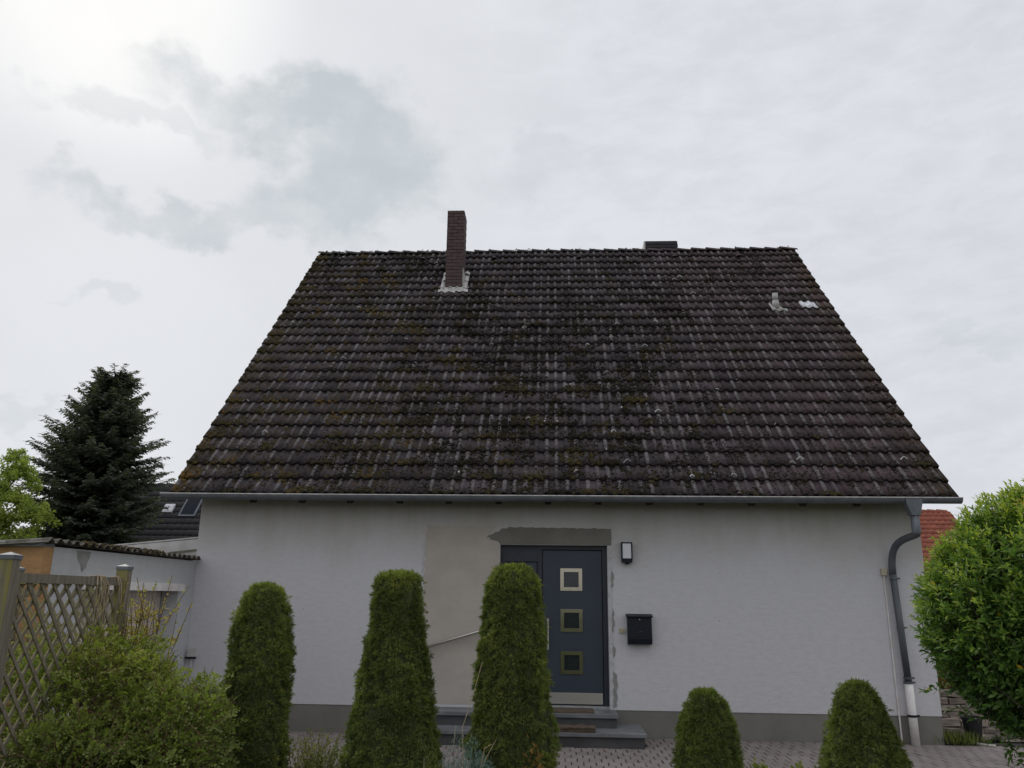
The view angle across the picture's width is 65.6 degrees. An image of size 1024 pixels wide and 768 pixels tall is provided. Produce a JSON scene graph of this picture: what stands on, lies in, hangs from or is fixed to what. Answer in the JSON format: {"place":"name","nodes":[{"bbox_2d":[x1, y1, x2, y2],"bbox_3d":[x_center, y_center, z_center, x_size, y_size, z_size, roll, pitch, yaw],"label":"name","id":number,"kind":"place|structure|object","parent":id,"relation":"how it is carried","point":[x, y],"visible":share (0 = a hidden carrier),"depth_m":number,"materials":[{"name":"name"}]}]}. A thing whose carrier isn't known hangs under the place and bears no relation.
{"place":"outdoors","nodes":[
{"label":"outdoors","id":0,"kind":"place"},
{"bbox_2d":[119,483,201,560],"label":"neighbour house","id":1,"kind":"structure","parent":0,"point":[182,517],"depth_m":33.77,"materials":[{"name":"tile"}]},
{"bbox_2d":[162,504,175,512],"bbox_3d":[-14.821,5.387,34.311,0.430,0.436,0.392,0,-15,3],"label":"roof window","id":2,"kind":"structure","parent":1,"relation":"in","point":[172,506],"depth_m":34.22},
{"bbox_2d":[178,499,201,516],"bbox_3d":[-13.860,5.282,34.409,0.720,1.095,0.942,0,-15,3],"label":"roof window","id":3,"kind":"structure","parent":1,"relation":"in","point":[190,508],"depth_m":34.20,"materials":[{"name":"glass"}]},
{"bbox_2d":[0,0,1023,531],"label":"sky","id":4,"kind":"structure","parent":0,"point":[173,172],"materials":[{"name":"white"}]},
{"bbox_2d":[552,723,595,732],"bbox_3d":[0.702,4.196,9.704,0.630,0.088,0.195,0,-15,3],"label":"doormat","id":5,"kind":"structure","parent":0,"point":[580,728],"depth_m":9.62,"materials":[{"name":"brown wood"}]},
{"bbox_2d":[198,731,1023,767],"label":"pavement","id":6,"kind":"structure","parent":0,"point":[656,753],"depth_m":9.27,"materials":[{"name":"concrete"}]},
{"bbox_2d":[434,707,646,749],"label":"entrance steps","id":7,"kind":"structure","parent":6,"relation":"on","point":[610,733],"depth_m":9.80,"materials":[{"name":"grey stone"}]},
{"bbox_2d":[554,707,594,712],"bbox_3d":[0.793,4.201,10.223,0.520,0.022,0.330,0,-15,3],"label":"doormat","id":8,"kind":"object","parent":7,"relation":"on","point":[573,710],"visible":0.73,"depth_m":10.13,"materials":[{"name":"brown fabric"}]},
{"bbox_2d":[934,728,988,745],"bbox_3d":[5.687,4.509,10.175,0.811,0.206,0.446,0,-15,3],"label":"grass tuft","id":9,"kind":"object","parent":6,"relation":"on","point":[965,739],"visible":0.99,"depth_m":10.09,"materials":[{"name":"green plant"}]},
{"bbox_2d":[960,715,982,744],"bbox_3d":[5.963,4.476,10.270,0.256,0.330,0.252,0,-15,3],"label":"plant pot","id":10,"kind":"object","parent":6,"relation":"on","point":[971,726],"visible":0.73,"depth_m":10.20,"materials":[{"name":"black plastic"}]},
{"bbox_2d":[974,743,995,746],"bbox_3d":[5.935,4.555,10.053,0.334,0.048,0.055,-12,-19,39],"label":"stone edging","id":11,"kind":"object","parent":6,"relation":"on","point":[989,745],"visible":0.71,"depth_m":9.99,"materials":[{"name":"grey stone"}]},
{"bbox_2d":[552,673,1022,743],"bbox_3d":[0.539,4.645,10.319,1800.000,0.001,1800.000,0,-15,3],"label":"ground","id":12,"kind":"structure","parent":0,"point":[939,688],"depth_m":10.79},
{"bbox_2d":[0,448,63,539],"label":"leafy tree","id":13,"kind":"object","parent":12,"relation":"on","point":[26,509],"visible":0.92,"depth_m":25.63,"materials":[{"name":"green plant"}]},
{"bbox_2d":[4,363,175,544],"bbox_3d":[-15.945,4.331,29.977,6.405,10.400,6.240,0,-15,3],"label":"fir tree","id":14,"kind":"object","parent":12,"relation":"on","point":[94,456],"visible":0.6,"depth_m":29.42,"materials":[{"name":"green plant"}]},
{"bbox_2d":[0,537,200,767],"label":"garage","id":15,"kind":"structure","parent":12,"relation":"on","point":[52,556],"depth_m":9.36,"materials":[{"name":"paint"}]},
{"bbox_2d":[114,537,197,554],"bbox_3d":[-5.165,3.840,12.662,1.570,2.632,2.530,0,-15,3],"label":"lean to","id":16,"kind":"object","parent":12,"relation":"on","point":[186,546],"visible":0.1,"depth_m":11.74,"materials":[{"name":"white paint"}]},
{"bbox_2d":[160,210,962,745],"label":"house","id":17,"kind":"structure","parent":12,"relation":"on","point":[730,446],"depth_m":11.16,"materials":[{"name":"white paint"}]},
{"bbox_2d":[185,648,196,684],"bbox_3d":[-4.355,4.080,10.678,0.150,1.000,0.088,0,-15,3],"label":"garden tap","id":18,"kind":"object","parent":17,"relation":"attached to","point":[191,654],"visible":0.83,"depth_m":10.76,"materials":[{"name":"grey metal"}]},
{"bbox_2d":[427,629,481,650],"bbox_3d":[-0.737,3.422,10.663,1.032,0.366,0.093,0,-15,3],"label":"handrail","id":19,"kind":"object","parent":17,"relation":"attached to","point":[453,639],"visible":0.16,"depth_m":10.62,"materials":[{"name":"metal"}]},
{"bbox_2d":[501,545,609,709],"bbox_3d":[0.566,3.273,10.810,1.472,2.107,0.262,0,-15,3],"label":"door","id":20,"kind":"structure","parent":17,"relation":"in","point":[573,578],"depth_m":10.82,"materials":[{"name":"blue metal"}]},
{"bbox_2d":[619,628,624,632],"bbox_3d":[1.471,3.299,10.619,0.080,0.058,0.025,0,-15,3],"label":"doorbell","id":21,"kind":"object","parent":17,"relation":"attached to","point":[621,630],"visible":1,"depth_m":10.62,"materials":[{"name":"beige plastic"}]},
{"bbox_2d":[621,542,632,564],"bbox_3d":[1.567,2.313,10.846,0.150,0.298,0.086,0,-15,3],"label":"wall lamp","id":22,"kind":"object","parent":17,"relation":"attached to","point":[626,553],"visible":1,"depth_m":10.81,"materials":[{"name":"plastic"}]},
{"bbox_2d":[626,614,652,644],"bbox_3d":[1.696,3.262,10.560,0.346,0.393,0.132,0,-15,3],"label":"mailbox","id":23,"kind":"object","parent":17,"relation":"attached to","point":[639,629],"visible":1,"depth_m":10.52,"materials":[{"name":"metal"}]},
{"bbox_2d":[880,568,902,738],"bbox_3d":[4.966,3.524,10.367,0.074,2.175,0.044,0,-15,3],"label":"cable conduit","id":24,"kind":"object","parent":17,"relation":"attached to","point":[883,571],"visible":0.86,"depth_m":10.40,"materials":[{"name":"beige plastic"}]},
{"bbox_2d":[936,665,956,689],"bbox_3d":[6.661,4.419,11.709,0.859,1.336,0.795,12,-19,-37],"label":"orange shrub","id":25,"kind":"object","parent":12,"relation":"on","point":[944,680],"visible":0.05,"depth_m":11.76,"materials":[{"name":"green plant"}]},
{"bbox_2d":[936,606,1023,688],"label":"dark shrub","id":26,"kind":"object","parent":12,"relation":"on","point":[941,687],"visible":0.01,"depth_m":13.32,"materials":[{"name":"green plant"}]},
{"bbox_2d":[939,689,1023,741],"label":"dry stone wall","id":27,"kind":"structure","parent":12,"relation":"on","point":[951,720],"depth_m":10.77,"materials":[{"name":"grey stone"}]},
{"bbox_2d":[919,509,958,567],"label":"red roofed house","id":28,"kind":"structure","parent":0,"point":[933,523],"depth_m":33.98,"materials":[{"name":"tile"}]},
{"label":"garden bed","id":29,"kind":"structure","parent":0,"visible":0},
{"bbox_2d":[1,560,26,738],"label":"bare shrub","id":30,"kind":"object","parent":29,"relation":"on","point":[15,635],"visible":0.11,"depth_m":6.42,"materials":[{"name":"orange plant"}]},
{"bbox_2d":[0,567,109,759],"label":"lattice fence","id":31,"kind":"object","parent":29,"relation":"on","point":[22,585],"visible":0.11,"depth_m":6.98,"materials":[{"name":"brown wood"}]},
{"bbox_2d":[0,552,133,767],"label":"lattice fence","id":32,"kind":"object","parent":29,"relation":"on","point":[11,577],"visible":0.71,"depth_m":5.38,"materials":[{"name":"brown wood"}]},
{"bbox_2d":[90,575,121,630],"bbox_3d":[-3.234,1.750,6.279,0.098,0.456,0.453,1,-15,-1],"label":"dry vine","id":33,"kind":"object","parent":32,"relation":"hanging from","point":[102,579],"visible":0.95,"depth_m":6.20,"materials":[{"name":"brown plant"}]},
{"bbox_2d":[0,617,251,767],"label":"leafy bush","id":34,"kind":"object","parent":29,"relation":"on","point":[159,730],"visible":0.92,"depth_m":5.54,"materials":[{"name":"green plant"}]},
{"bbox_2d":[89,576,192,724],"bbox_3d":[-3.139,2.310,6.617,0.734,1.389,0.821,8,-17,-25],"label":"thorny shrub","id":35,"kind":"object","parent":29,"relation":"on","point":[141,618],"visible":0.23,"depth_m":6.67,"materials":[{"name":"green plant"}]},
{"bbox_2d":[215,580,297,767],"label":"thuja","id":36,"kind":"object","parent":29,"relation":"on","point":[261,648],"visible":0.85,"depth_m":6.24,"materials":[{"name":"green plant"}]},
{"bbox_2d":[286,728,346,767],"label":"stem plant","id":37,"kind":"object","parent":29,"relation":"on","point":[312,761],"visible":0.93,"depth_m":6.34,"materials":[{"name":"green plant"}]},
{"bbox_2d":[337,568,445,767],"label":"thuja","id":38,"kind":"object","parent":29,"relation":"on","point":[392,716],"visible":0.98,"depth_m":6.14,"materials":[{"name":"green plant"}]},
{"bbox_2d":[408,731,445,767],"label":"juniper","id":39,"kind":"object","parent":29,"relation":"on","point":[429,764],"visible":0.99,"depth_m":5.77,"materials":[{"name":"green plant"}]},
{"bbox_2d":[438,726,492,767],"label":"blue juniper","id":40,"kind":"object","parent":29,"relation":"on","point":[479,758],"visible":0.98,"depth_m":5.75,"materials":[{"name":"green plant"}]},
{"bbox_2d":[453,661,495,767],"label":"dry stalks","id":41,"kind":"object","parent":29,"relation":"on","point":[462,731],"visible":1,"depth_m":5.78,"materials":[{"name":"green plant"}]},
{"bbox_2d":[459,561,562,767],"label":"thuja","id":42,"kind":"object","parent":29,"relation":"on","point":[512,706],"visible":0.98,"depth_m":6.12,"materials":[{"name":"green plant"}]},
{"bbox_2d":[521,728,544,767],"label":"orange plant","id":43,"kind":"object","parent":29,"relation":"on","point":[540,765],"visible":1,"depth_m":5.70,"materials":[{"name":"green plant"}]},
{"bbox_2d":[670,686,744,767],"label":"thuja","id":44,"kind":"object","parent":29,"relation":"on","point":[706,727],"visible":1,"depth_m":6.00,"materials":[{"name":"green plant"}]},
{"bbox_2d":[749,757,767,767],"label":"leafy plant","id":45,"kind":"object","parent":29,"relation":"on","point":[755,765],"visible":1,"depth_m":7.24,"materials":[{"name":"green plant"}]},
{"bbox_2d":[791,761,803,767],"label":"leafy plant","id":46,"kind":"object","parent":29,"relation":"on","point":[797,765],"visible":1,"depth_m":7.17,"materials":[{"name":"green plant"}]},
{"bbox_2d":[813,677,915,767],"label":"thuja","id":47,"kind":"object","parent":29,"relation":"on","point":[862,731],"visible":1,"depth_m":5.94,"materials":[{"name":"green plant"}]},
{"bbox_2d":[907,478,1023,767],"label":"glossy bush","id":48,"kind":"object","parent":29,"relation":"on","point":[985,545],"visible":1,"depth_m":5.61,"materials":[{"name":"green plant"}]}
]}

